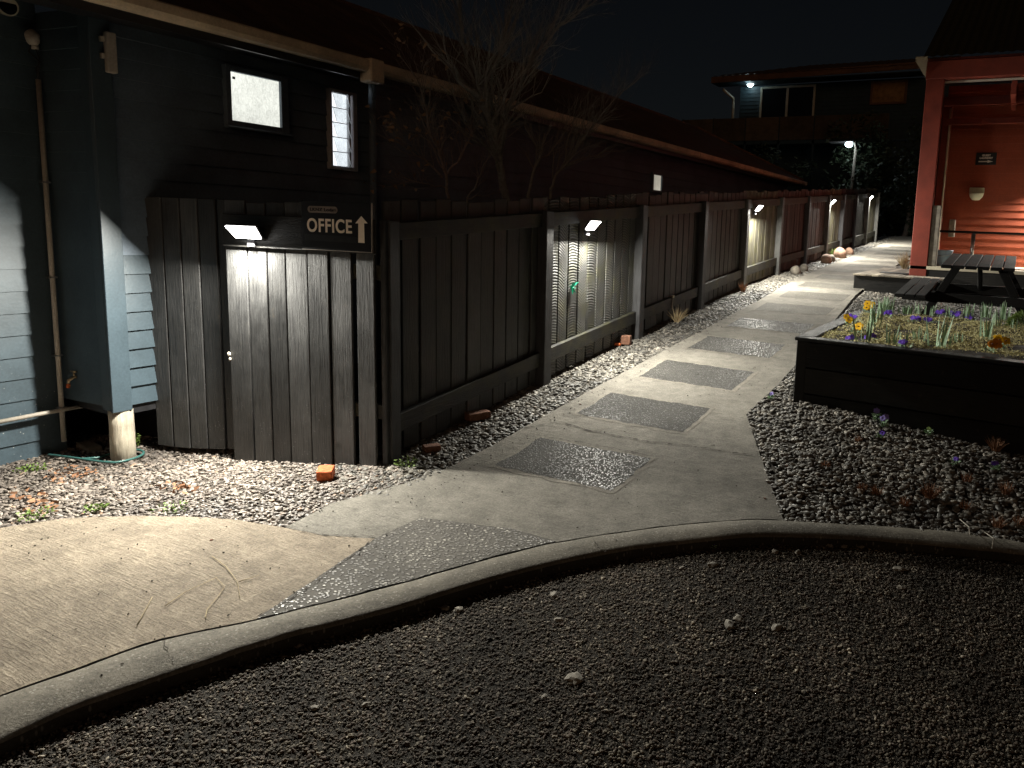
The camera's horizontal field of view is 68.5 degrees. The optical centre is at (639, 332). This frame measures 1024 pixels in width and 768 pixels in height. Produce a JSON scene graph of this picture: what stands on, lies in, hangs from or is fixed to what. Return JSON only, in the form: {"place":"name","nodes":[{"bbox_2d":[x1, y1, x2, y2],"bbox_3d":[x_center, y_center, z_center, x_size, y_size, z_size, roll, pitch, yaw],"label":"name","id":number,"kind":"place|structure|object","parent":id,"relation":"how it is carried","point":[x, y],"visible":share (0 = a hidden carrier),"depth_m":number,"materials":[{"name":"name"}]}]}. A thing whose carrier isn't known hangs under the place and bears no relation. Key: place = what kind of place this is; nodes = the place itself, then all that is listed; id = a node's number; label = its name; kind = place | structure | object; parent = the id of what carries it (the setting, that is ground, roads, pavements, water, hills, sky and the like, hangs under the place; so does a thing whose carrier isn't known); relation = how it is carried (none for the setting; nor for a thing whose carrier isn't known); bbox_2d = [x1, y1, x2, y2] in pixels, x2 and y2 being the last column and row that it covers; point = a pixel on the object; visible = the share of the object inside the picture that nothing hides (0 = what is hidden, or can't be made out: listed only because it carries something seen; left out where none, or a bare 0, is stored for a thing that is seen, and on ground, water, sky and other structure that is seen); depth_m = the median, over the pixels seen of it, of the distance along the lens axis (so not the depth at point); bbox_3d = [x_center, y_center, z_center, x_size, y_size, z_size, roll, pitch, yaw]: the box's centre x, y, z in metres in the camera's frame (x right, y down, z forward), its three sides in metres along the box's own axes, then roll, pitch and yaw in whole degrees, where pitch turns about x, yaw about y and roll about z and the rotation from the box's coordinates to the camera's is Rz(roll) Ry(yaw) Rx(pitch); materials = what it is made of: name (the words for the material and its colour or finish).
{"place":"outdoors","nodes":[
{"label":"outdoors","id":0,"kind":"place"},
{"bbox_2d":[76,440,101,452],"bbox_3d":[-4.253,0.879,5.695,0.217,0.059,0.106,7,10,31],"label":"flat stone","id":1,"kind":"object","parent":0,"point":[88,446],"visible":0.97,"depth_m":5.66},
{"bbox_2d":[0,516,372,694],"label":"patio","id":2,"kind":"structure","parent":0,"point":[57,590],"depth_m":3.45,"materials":[{"name":"beige concrete"}]},
{"bbox_2d":[11,318,807,675],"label":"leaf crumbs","id":3,"kind":"object","parent":2,"relation":"on","point":[411,498],"visible":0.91,"depth_m":4.28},
{"bbox_2d":[0,431,409,527],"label":"pebble bed","id":4,"kind":"object","parent":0,"point":[246,489],"visible":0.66,"depth_m":4.82,"materials":[{"name":"gravel"}]},
{"bbox_2d":[11,462,46,474],"bbox_3d":[-4.276,0.948,5.166,0.187,0.045,0.195,6,9,27],"label":"weed","id":5,"kind":"object","parent":4,"relation":"on","point":[36,468],"visible":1,"depth_m":5.17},
{"bbox_2d":[8,487,54,502],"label":"leaf litter","id":6,"kind":"object","parent":4,"relation":"on","point":[32,500],"visible":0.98,"depth_m":4.65,"materials":[{"name":"orange plant"}]},
{"bbox_2d":[16,505,54,520],"bbox_3d":[-3.538,1.057,4.312,0.179,0.044,0.193,0,8,-14],"label":"weed","id":7,"kind":"object","parent":4,"relation":"on","point":[28,512],"visible":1,"depth_m":4.31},
{"bbox_2d":[16,499,58,514],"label":"leaf litter","id":8,"kind":"object","parent":4,"relation":"on","point":[46,500],"visible":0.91,"depth_m":4.46,"materials":[{"name":"orange plant"}]},
{"bbox_2d":[44,470,81,483],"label":"leaf litter","id":9,"kind":"object","parent":4,"relation":"on","point":[73,475],"visible":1,"depth_m":5.04,"materials":[{"name":"orange plant"}]},
{"bbox_2d":[55,464,97,477],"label":"leaf litter","id":10,"kind":"object","parent":4,"relation":"on","point":[84,473],"visible":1,"depth_m":5.15,"materials":[{"name":"orange plant"}]},
{"bbox_2d":[47,449,144,463],"bbox_3d":[-4.032,0.917,5.420,0.660,0.036,0.267,0,8,-15],"label":"garden hose","id":11,"kind":"object","parent":4,"relation":"on","point":[91,459],"visible":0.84,"depth_m":5.40,"materials":[{"name":"green rubber"}]},
{"bbox_2d":[83,502,110,512],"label":"weed","id":12,"kind":"object","parent":4,"relation":"on","point":[105,505],"visible":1,"depth_m":4.40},
{"bbox_2d":[149,500,188,514],"bbox_3d":[-2.757,1.031,4.343,0.213,0.037,0.196,6,9,27],"label":"weed","id":13,"kind":"object","parent":4,"relation":"on","point":[185,502],"visible":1,"depth_m":4.35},
{"bbox_2d":[153,480,199,493],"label":"leaf litter","id":14,"kind":"object","parent":4,"relation":"on","point":[183,485],"visible":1,"depth_m":4.74,"materials":[{"name":"orange plant"}]},
{"bbox_2d":[222,200,389,465],"bbox_3d":[-2.297,0.100,5.160,1.256,1.997,0.194,4,8,15],"label":"front fence","id":15,"kind":"object","parent":4,"relation":"on","point":[283,314],"visible":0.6,"depth_m":5.08,"materials":[{"name":"wood"}]},
{"bbox_2d":[224,223,263,246],"bbox_3d":[-2.670,-0.663,5.012,0.259,0.155,0.120,4,8,15],"label":"solar lamp","id":16,"kind":"object","parent":15,"relation":"attached to","point":[251,233],"visible":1,"depth_m":4.98,"materials":[{"name":"white plastic"}]},
{"bbox_2d":[301,201,372,252],"bbox_3d":[-1.996,-0.701,4.859,0.539,0.322,0.016,4,8,15],"label":"office sign","id":17,"kind":"object","parent":15,"relation":"attached to","point":[338,226],"visible":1,"depth_m":4.85,"materials":[{"name":"black plastic"}]},
{"bbox_2d":[316,465,334,481],"bbox_3d":[-2.055,0.920,4.829,0.101,0.093,0.110,1,8,-10],"label":"brick","id":18,"kind":"object","parent":4,"relation":"on","point":[325,472],"visible":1,"depth_m":4.79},
{"bbox_2d":[258,518,556,617],"bbox_3d":[-1.240,1.127,3.837,1.459,0.010,0.691,-4,10,-36],"label":"path wedge","id":19,"kind":"object","parent":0,"point":[417,548],"visible":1,"depth_m":3.78,"materials":[{"name":"gravel"}]},
{"bbox_2d":[0,256,910,696],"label":"bedding","id":20,"kind":"object","parent":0,"point":[856,296],"visible":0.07,"depth_m":3.44,"materials":[{"name":"concrete"}]},
{"bbox_2d":[894,251,909,268],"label":"grass tuft","id":21,"kind":"object","parent":20,"relation":"on","point":[904,264],"visible":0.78,"depth_m":14.08,"materials":[{"name":"plant"}]},
{"bbox_2d":[34,0,1023,154],"label":"sky","id":22,"kind":"structure","parent":0,"point":[698,41],"materials":[{"name":"black"}]},
{"bbox_2d":[286,236,911,541],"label":"path","id":23,"kind":"structure","parent":0,"point":[709,491],"depth_m":4.86,"materials":[{"name":"concrete"}]},
{"bbox_2d":[488,435,658,492],"bbox_3d":[-0.453,0.890,5.072,1.010,0.072,0.655,6,9,27],"label":"inset border","id":24,"kind":"object","parent":23,"relation":"on","point":[620,486],"visible":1,"depth_m":4.95,"materials":[{"name":"concrete"}]},
{"bbox_2d":[495,437,649,489],"bbox_3d":[-0.454,0.889,5.074,0.940,0.063,0.574,6,9,27],"label":"paving panel","id":25,"kind":"object","parent":24,"relation":"on","point":[585,465],"visible":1,"depth_m":5.06,"materials":[{"name":"gravel"}]},
{"bbox_2d":[525,422,753,454],"bbox_3d":[-0.006,0.783,5.489,1.821,0.036,0.193,5,9,19],"label":"joint crack","id":26,"kind":"object","parent":23,"relation":"on","point":[636,438],"visible":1,"depth_m":5.47,"materials":[{"name":"concrete"}]},
{"bbox_2d":[573,391,714,434],"bbox_3d":[0.041,0.638,6.003,1.037,0.086,0.650,6,9,27],"label":"inset border","id":27,"kind":"object","parent":23,"relation":"on","point":[685,432],"visible":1,"depth_m":5.89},
{"bbox_2d":[578,392,709,431],"bbox_3d":[0.038,0.637,6.003,0.959,0.076,0.570,6,9,27],"label":"paving panel","id":28,"kind":"object","parent":27,"relation":"on","point":[680,417],"visible":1,"depth_m":5.98,"materials":[{"name":"gravel"}]},
{"bbox_2d":[634,359,757,391],"bbox_3d":[0.544,0.390,6.950,1.028,0.081,0.717,6,9,27],"label":"inset border","id":29,"kind":"object","parent":23,"relation":"on","point":[737,387],"visible":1,"depth_m":6.84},
{"bbox_2d":[640,360,753,389],"bbox_3d":[0.544,0.388,6.953,0.956,0.073,0.645,6,9,27],"label":"paving panel","id":30,"kind":"object","parent":29,"relation":"on","point":[693,373],"visible":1,"depth_m":6.93,"materials":[{"name":"gravel"}]},
{"bbox_2d":[682,335,788,359],"bbox_3d":[1.047,0.148,7.911,1.007,0.075,0.713,6,9,27],"label":"inset border","id":31,"kind":"object","parent":23,"relation":"on","point":[776,353],"visible":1,"depth_m":7.80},
{"bbox_2d":[688,336,784,357],"bbox_3d":[1.053,0.145,7.917,0.932,0.066,0.627,6,9,27],"label":"paving panel","id":32,"kind":"object","parent":31,"relation":"on","point":[738,346],"visible":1,"depth_m":7.90,"materials":[{"name":"gravel"}]},
{"bbox_2d":[723,316,818,333],"bbox_3d":[1.587,-0.091,8.892,1.030,0.065,0.644,6,9,27],"label":"inset border","id":33,"kind":"object","parent":23,"relation":"on","point":[811,328],"visible":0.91,"depth_m":8.85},
{"bbox_2d":[727,317,814,333],"bbox_3d":[1.585,-0.092,8.889,0.944,0.058,0.566,6,9,27],"label":"paving panel","id":34,"kind":"object","parent":33,"relation":"on","point":[782,326],"visible":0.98,"depth_m":8.88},
{"bbox_2d":[752,302,837,315],"bbox_3d":[2.086,-0.322,9.848,1.026,0.065,0.644,6,9,27],"label":"inset border","id":35,"kind":"object","parent":23,"relation":"on","point":[831,311],"visible":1,"depth_m":9.75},
{"bbox_2d":[754,303,833,314],"bbox_3d":[2.083,-0.323,9.845,0.948,0.059,0.577,6,9,27],"label":"paving panel","id":36,"kind":"object","parent":35,"relation":"on","point":[804,309],"visible":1,"depth_m":9.84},
{"bbox_2d":[777,290,852,301],"bbox_3d":[2.563,-0.540,10.751,1.014,0.067,0.658,6,9,27],"label":"inset border","id":37,"kind":"object","parent":23,"relation":"on","point":[817,299],"visible":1,"depth_m":10.64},
{"bbox_2d":[779,291,849,300],"bbox_3d":[2.561,-0.542,10.750,0.923,0.058,0.571,6,9,27],"label":"paving panel","id":38,"kind":"object","parent":37,"relation":"on","point":[816,295],"visible":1,"depth_m":10.75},
{"bbox_2d":[796,281,863,290],"bbox_3d":[3.045,-0.740,11.655,1.050,0.049,0.654,6,9,27],"label":"inset border","id":39,"kind":"object","parent":23,"relation":"on","point":[827,288],"visible":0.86,"depth_m":11.54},
{"bbox_2d":[798,282,859,289],"bbox_3d":[3.040,-0.743,11.662,0.965,0.042,0.568,6,9,27],"label":"paving panel","id":40,"kind":"object","parent":39,"relation":"on","point":[828,285],"visible":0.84,"depth_m":11.69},
{"bbox_2d":[853,268,944,293],"bbox_3d":[4.557,-0.811,12.429,1.310,0.410,2.933,6,9,27],"label":"deck step","id":41,"kind":"object","parent":23,"relation":"on","point":[875,280],"visible":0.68,"depth_m":11.30,"materials":[{"name":"concrete"}]},
{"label":"inset border","id":42,"kind":"structure","parent":23,"relation":"on","visible":0},
{"bbox_2d":[815,274,853,279],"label":"paving panel","id":43,"kind":"object","parent":42,"relation":"on","point":[840,277],"visible":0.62,"depth_m":12.66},
{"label":"inset border","id":44,"kind":"structure","parent":23,"relation":"on","visible":0},
{"bbox_2d":[833,269,864,272],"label":"paving panel","id":45,"kind":"object","parent":44,"relation":"on","point":[847,270],"visible":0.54,"depth_m":13.70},
{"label":"inset border","id":46,"kind":"structure","parent":23,"relation":"on","visible":0},
{"bbox_2d":[845,264,894,267],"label":"paving panel","id":47,"kind":"object","parent":46,"relation":"on","point":[859,265],"visible":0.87,"depth_m":14.52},
{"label":"inset border","id":48,"kind":"structure","parent":23,"relation":"on","visible":0},
{"bbox_2d":[856,259,898,263],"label":"paving panel","id":49,"kind":"object","parent":48,"relation":"on","point":[877,261],"visible":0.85,"depth_m":15.50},
{"bbox_2d":[227,267,1009,529],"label":"ground","id":50,"kind":"structure","parent":0,"point":[379,400],"depth_m":7.16,"materials":[{"name":"soil"}]},
{"bbox_2d":[0,0,806,464],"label":"weatherboard house","id":51,"kind":"structure","parent":50,"relation":"on","point":[114,114],"depth_m":5.58,"materials":[{"name":"wood"}]},
{"bbox_2d":[145,197,233,448],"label":"timber gate","id":52,"kind":"structure","parent":51,"relation":"attached to","point":[188,269],"depth_m":5.45,"materials":[{"name":"grey wood"}]},
{"bbox_2d":[221,64,292,136],"bbox_3d":[-3.154,-1.910,6.092,0.095,0.490,0.590,6,9,27],"label":"window","id":53,"kind":"structure","parent":51,"relation":"in","point":[253,101],"depth_m":6.07,"materials":[{"name":"glass"}]},
{"bbox_2d":[325,88,357,170],"bbox_3d":[-2.764,-1.886,6.871,0.099,0.720,0.318,6,9,27],"label":"window","id":54,"kind":"structure","parent":51,"relation":"in","point":[341,106],"depth_m":6.84,"materials":[{"name":"glass"}]},
{"bbox_2d":[650,172,663,193],"bbox_3d":[0.308,-2.621,12.870,0.065,0.350,0.447,6,9,27],"label":"window","id":55,"kind":"structure","parent":51,"relation":"in","point":[657,179],"depth_m":12.85,"materials":[{"name":"glass"}]},
{"bbox_2d":[348,5,499,198],"bbox_3d":[-1.790,-1.030,6.442,0.697,3.281,1.827,5,9,20],"label":"bare shrub","id":56,"kind":"object","parent":50,"relation":"on","point":[439,148],"visible":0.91,"depth_m":6.18,"materials":[{"name":"brown plant"}]},
{"bbox_2d":[466,132,518,208],"bbox_3d":[-1.330,-0.654,6.727,0.426,2.468,0.651,6,9,27],"label":"bare shrub","id":57,"kind":"object","parent":50,"relation":"on","point":[481,167],"visible":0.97,"depth_m":6.56,"materials":[{"name":"brown plant"}]},
{"bbox_2d":[384,0,615,200],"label":"bare tree","id":58,"kind":"object","parent":50,"relation":"on","point":[495,131],"visible":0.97,"depth_m":6.87,"materials":[{"name":"brown plant"}]},
{"bbox_2d":[505,70,598,329],"bbox_3d":[-0.973,-1.276,7.762,0.543,3.177,1.802,6,9,27],"label":"bare tree","id":59,"kind":"object","parent":50,"relation":"on","point":[536,161],"visible":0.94,"depth_m":7.64,"materials":[{"name":"brown plant"}]},
{"bbox_2d":[542,38,667,198],"bbox_3d":[-0.400,-1.719,8.598,0.930,3.786,2.228,6,9,27],"label":"bare tree","id":60,"kind":"object","parent":50,"relation":"on","point":[573,153],"visible":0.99,"depth_m":8.08,"materials":[{"name":"brown plant"}]},
{"bbox_2d":[750,141,819,189],"bbox_3d":[4.594,-5.242,29.735,5.414,4.410,3.827,6,9,27],"label":"evergreen tree","id":61,"kind":"object","parent":50,"relation":"on","point":[799,173],"visible":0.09,"depth_m":28.08,"materials":[{"name":"green plant"}]},
{"bbox_2d":[682,55,977,235],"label":"house","id":62,"kind":"structure","parent":50,"relation":"on","point":[789,121],"depth_m":30.70,"materials":[{"name":"teal paint"}]},
{"bbox_2d":[759,84,815,116],"bbox_3d":[6.351,-9.874,31.658,2.414,1.444,0.050,6,9,27],"label":"window","id":63,"kind":"structure","parent":62,"relation":"in","point":[792,100],"depth_m":31.63,"materials":[{"name":"black glass"}]},
{"bbox_2d":[869,79,907,104],"bbox_3d":[10.077,-9.715,29.757,1.428,0.931,0.050,6,9,27],"label":"window","id":64,"kind":"structure","parent":62,"relation":"in","point":[888,91],"depth_m":29.75,"materials":[{"name":"glass"}]},
{"bbox_2d":[829,140,856,188],"bbox_3d":[7.173,-5.104,26.257,0.970,3.416,0.551,6,9,27],"label":"lamp post","id":65,"kind":"object","parent":50,"relation":"on","point":[849,143],"visible":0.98,"depth_m":25.89,"materials":[{"name":"grey"}]},
{"bbox_2d":[818,108,922,235],"bbox_3d":[8.418,-5.645,26.734,4.002,5.013,4.208,6,9,27],"label":"evergreen tree","id":66,"kind":"object","parent":50,"relation":"on","point":[872,147],"visible":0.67,"depth_m":26.56,"materials":[{"name":"green plant"}]},
{"bbox_2d":[858,133,918,237],"bbox_3d":[9.073,-4.061,25.703,3.812,7.703,3.857,2,8,-2],"label":"evergreen tree","id":67,"kind":"object","parent":50,"relation":"on","point":[910,179],"visible":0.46,"depth_m":25.55,"materials":[{"name":"green plant"}]},
{"bbox_2d":[337,236,901,495],"bbox_3d":[3.347,-1.109,14.606,0.900,1.742,22.900,6,9,27],"label":"pebble strip","id":68,"kind":"object","parent":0,"point":[510,415],"visible":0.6,"depth_m":6.58,"materials":[{"name":"gravel"}]},
{"bbox_2d":[394,455,416,467],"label":"weed","id":69,"kind":"object","parent":68,"relation":"on","point":[403,462],"visible":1,"depth_m":5.01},
{"bbox_2d":[422,443,440,452],"bbox_3d":[-1.494,0.832,5.305,0.122,0.053,0.081,-3,10,-33],"label":"brick","id":70,"kind":"object","parent":68,"relation":"on","point":[430,447],"visible":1,"depth_m":5.28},
{"bbox_2d":[465,409,490,420],"bbox_3d":[-1.302,0.664,5.927,0.204,0.063,0.103,-5,11,-43],"label":"brick","id":71,"kind":"object","parent":68,"relation":"on","point":[477,415],"visible":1,"depth_m":5.89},
{"bbox_2d":[620,335,631,344],"bbox_3d":[-0.144,0.077,8.068,0.112,0.104,0.102,4,8,12],"label":"brick","id":72,"kind":"object","parent":68,"relation":"on","point":[625,339],"visible":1,"depth_m":8.02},
{"bbox_2d":[380,188,880,464],"bbox_3d":[2.593,-1.520,13.265,0.126,3.289,18.895,6,9,27],"label":"timber fence","id":73,"kind":"object","parent":68,"relation":"on","point":[631,264],"visible":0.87,"depth_m":6.70,"materials":[{"name":"wood"}]},
{"bbox_2d":[583,219,600,235],"bbox_3d":[-0.468,-1.020,7.140,0.118,0.157,0.199,6,9,27],"label":"solar lamp","id":74,"kind":"object","parent":73,"relation":"attached to","point":[592,224],"visible":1,"depth_m":7.12,"materials":[{"name":"white plastic"}]},
{"bbox_2d":[666,309,687,322],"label":"grass tuft","id":75,"kind":"object","parent":68,"relation":"on","point":[676,318],"visible":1,"depth_m":9.09,"materials":[{"name":"plant"}]},
{"bbox_2d":[790,266,800,274],"bbox_3d":[2.801,-1.104,13.187,0.210,0.202,0.313,6,9,27],"label":"boulder","id":76,"kind":"object","parent":68,"relation":"on","point":[796,270],"visible":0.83,"depth_m":13.06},
{"bbox_2d":[820,254,831,262],"bbox_3d":[3.867,-1.504,15.227,0.247,0.254,0.380,6,9,27],"label":"boulder","id":77,"kind":"object","parent":68,"relation":"on","point":[826,258],"visible":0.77,"depth_m":15.08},
{"bbox_2d":[833,247,846,257],"bbox_3d":[4.458,-1.734,16.344,0.274,0.329,0.484,3,8,6],"label":"boulder","id":78,"kind":"object","parent":68,"relation":"on","point":[839,252],"visible":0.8,"depth_m":16.17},
{"bbox_2d":[747,291,1023,542],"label":"pebble bed","id":79,"kind":"object","parent":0,"point":[896,462],"visible":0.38,"depth_m":5.01,"materials":[{"name":"gravel"}]},
{"bbox_2d":[879,414,888,426],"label":"viola plant","id":80,"kind":"object","parent":79,"relation":"on","point":[884,417],"visible":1,"depth_m":5.69,"materials":[{"name":"purple plant"}]},
{"bbox_2d":[793,311,1023,454],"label":"planter box","id":81,"kind":"object","parent":79,"relation":"on","point":[971,397],"visible":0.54,"depth_m":5.70,"materials":[{"name":"wood"}]},
{"bbox_2d":[843,314,856,325],"bbox_3d":[2.014,-0.121,7.023,0.136,0.112,0.119,6,9,27],"label":"pansy","id":82,"kind":"object","parent":81,"relation":"in","point":[848,318],"visible":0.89,"depth_m":7.01,"materials":[{"name":"yellow plant"}]},
{"bbox_2d":[848,322,863,334],"bbox_3d":[1.937,-0.037,6.567,0.126,0.108,0.129,6,9,27],"label":"pansy","id":83,"kind":"object","parent":81,"relation":"in","point":[859,326],"visible":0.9,"depth_m":6.56,"materials":[{"name":"yellow plant"}]},
{"bbox_2d":[852,314,873,342],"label":"daffodil shoots","id":84,"kind":"object","parent":81,"relation":"in","point":[869,333],"visible":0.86,"depth_m":6.07,"materials":[{"name":"green plant"}]},
{"bbox_2d":[870,301,886,326],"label":"daffodil shoots","id":85,"kind":"object","parent":81,"relation":"in","point":[873,316],"visible":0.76,"depth_m":6.86,"materials":[{"name":"green plant"}]},
{"bbox_2d":[886,324,899,343],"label":"daffodil shoots","id":86,"kind":"object","parent":81,"relation":"in","point":[888,340],"visible":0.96,"depth_m":5.98,"materials":[{"name":"green plant"}]},
{"bbox_2d":[912,326,925,341],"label":"daffodil shoots","id":87,"kind":"object","parent":81,"relation":"in","point":[914,333],"visible":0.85,"depth_m":6.30,"materials":[{"name":"green plant"}]},
{"bbox_2d":[821,311,1023,358],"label":"moss","id":88,"kind":"object","parent":81,"relation":"in","point":[882,340],"visible":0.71,"depth_m":6.66,"materials":[{"name":"plant"}]},
{"bbox_2d":[926,315,953,346],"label":"daffodil shoots","id":89,"kind":"object","parent":81,"relation":"in","point":[944,334],"visible":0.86,"depth_m":6.11,"materials":[{"name":"green plant"}]},
{"bbox_2d":[963,303,974,318],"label":"daffodil shoots","id":90,"kind":"object","parent":81,"relation":"in","point":[968,312],"visible":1,"depth_m":7.76,"materials":[{"name":"green plant"}]},
{"bbox_2d":[980,302,992,317],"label":"daffodil shoots","id":91,"kind":"object","parent":81,"relation":"in","point":[984,309],"visible":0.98,"depth_m":7.69,"materials":[{"name":"green plant"}]},
{"bbox_2d":[979,310,995,338],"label":"daffodil shoots","id":92,"kind":"object","parent":81,"relation":"in","point":[989,332],"visible":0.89,"depth_m":6.46,"materials":[{"name":"green plant"}]},
{"bbox_2d":[984,338,1001,352],"bbox_3d":[2.716,0.099,5.677,0.117,0.119,0.131,-2,9,-28],"label":"pansy","id":93,"kind":"object","parent":81,"relation":"in","point":[995,343],"visible":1,"depth_m":5.65,"materials":[{"name":"orange plant"}]},
{"bbox_2d":[993,334,1010,349],"bbox_3d":[2.968,0.076,6.037,0.140,0.119,0.132,6,9,27],"label":"pansy","id":94,"kind":"object","parent":81,"relation":"in","point":[1005,340],"visible":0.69,"depth_m":6.01,"materials":[{"name":"yellow plant"}]},
{"bbox_2d":[996,300,1010,319],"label":"daffodil shoots","id":95,"kind":"object","parent":81,"relation":"in","point":[1003,310],"visible":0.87,"depth_m":7.62,"materials":[{"name":"green plant"}]},
{"bbox_2d":[1004,308,1023,327],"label":"shrub","id":96,"kind":"object","parent":81,"relation":"in","point":[1011,319],"visible":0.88,"depth_m":7.30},
{"bbox_2d":[918,481,941,498],"bbox_3d":[1.837,0.990,4.642,0.153,0.109,0.143,6,9,27],"label":"grass tuft","id":97,"kind":"object","parent":79,"relation":"on","point":[928,492],"visible":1,"depth_m":4.63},
{"bbox_2d":[894,253,1023,321],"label":"picnic table","id":98,"kind":"object","parent":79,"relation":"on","point":[918,288],"visible":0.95,"depth_m":8.77,"materials":[{"name":"wood"}]},
{"bbox_2d":[986,436,1008,451],"bbox_3d":[2.608,0.806,5.383,0.155,0.120,0.175,4,8,13],"label":"grass tuft","id":99,"kind":"object","parent":79,"relation":"on","point":[993,446],"visible":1,"depth_m":5.38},
{"bbox_2d":[988,516,1008,528],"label":"grass tuft","id":100,"kind":"object","parent":79,"relation":"on","point":[999,522],"visible":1,"depth_m":4.35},
{"bbox_2d":[995,479,1016,494],"bbox_3d":[2.368,0.993,4.754,0.141,0.099,0.129,6,9,27],"label":"grass tuft","id":101,"kind":"object","parent":79,"relation":"on","point":[1006,490],"visible":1,"depth_m":4.74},
{"bbox_2d":[909,0,1023,295],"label":"red building","id":102,"kind":"structure","parent":0,"point":[963,125],"depth_m":12.25,"materials":[{"name":"paint"}]},
{"bbox_2d":[969,187,984,199],"bbox_3d":[5.713,-2.356,12.480,0.234,0.218,0.187,6,9,27],"label":"wall fitting","id":103,"kind":"object","parent":102,"relation":"attached to","point":[975,193],"depth_m":12.48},
{"bbox_2d":[940,230,1023,254],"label":"bar table","id":104,"kind":"object","parent":102,"relation":"on","point":[973,236],"visible":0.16,"depth_m":11.97,"materials":[{"name":"metal"}]},
{"bbox_2d":[975,152,996,164],"bbox_3d":[5.857,-2.939,12.431,0.316,0.203,0.016,6,9,27],"label":"laundry sign","id":105,"kind":"object","parent":102,"relation":"attached to","point":[985,158],"visible":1,"depth_m":12.43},
{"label":"parking ground","id":106,"kind":"structure","parent":0,"visible":0},
{"bbox_2d":[0,544,1023,767],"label":"parking gravel","id":107,"kind":"structure","parent":106,"relation":"on","point":[862,661],"depth_m":2.95,"materials":[{"name":"gravel"}]},
{"bbox_2d":[564,671,582,684],"bbox_3d":[-0.259,1.367,2.908,0.066,0.038,0.067,-4,11,-39],"label":"loose stone","id":108,"kind":"object","parent":107,"relation":"on","point":[574,678],"visible":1,"depth_m":2.90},
{"bbox_2d":[724,619,734,630],"bbox_3d":[0.413,1.338,3.372,0.048,0.037,0.071,2,8,-3],"label":"loose stone","id":109,"kind":"object","parent":107,"relation":"on","point":[729,624],"visible":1,"depth_m":3.36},
{"bbox_2d":[0,520,1023,755],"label":"kerb","id":110,"kind":"structure","parent":106,"relation":"on","point":[34,712],"depth_m":3.31,"materials":[{"name":"concrete"}]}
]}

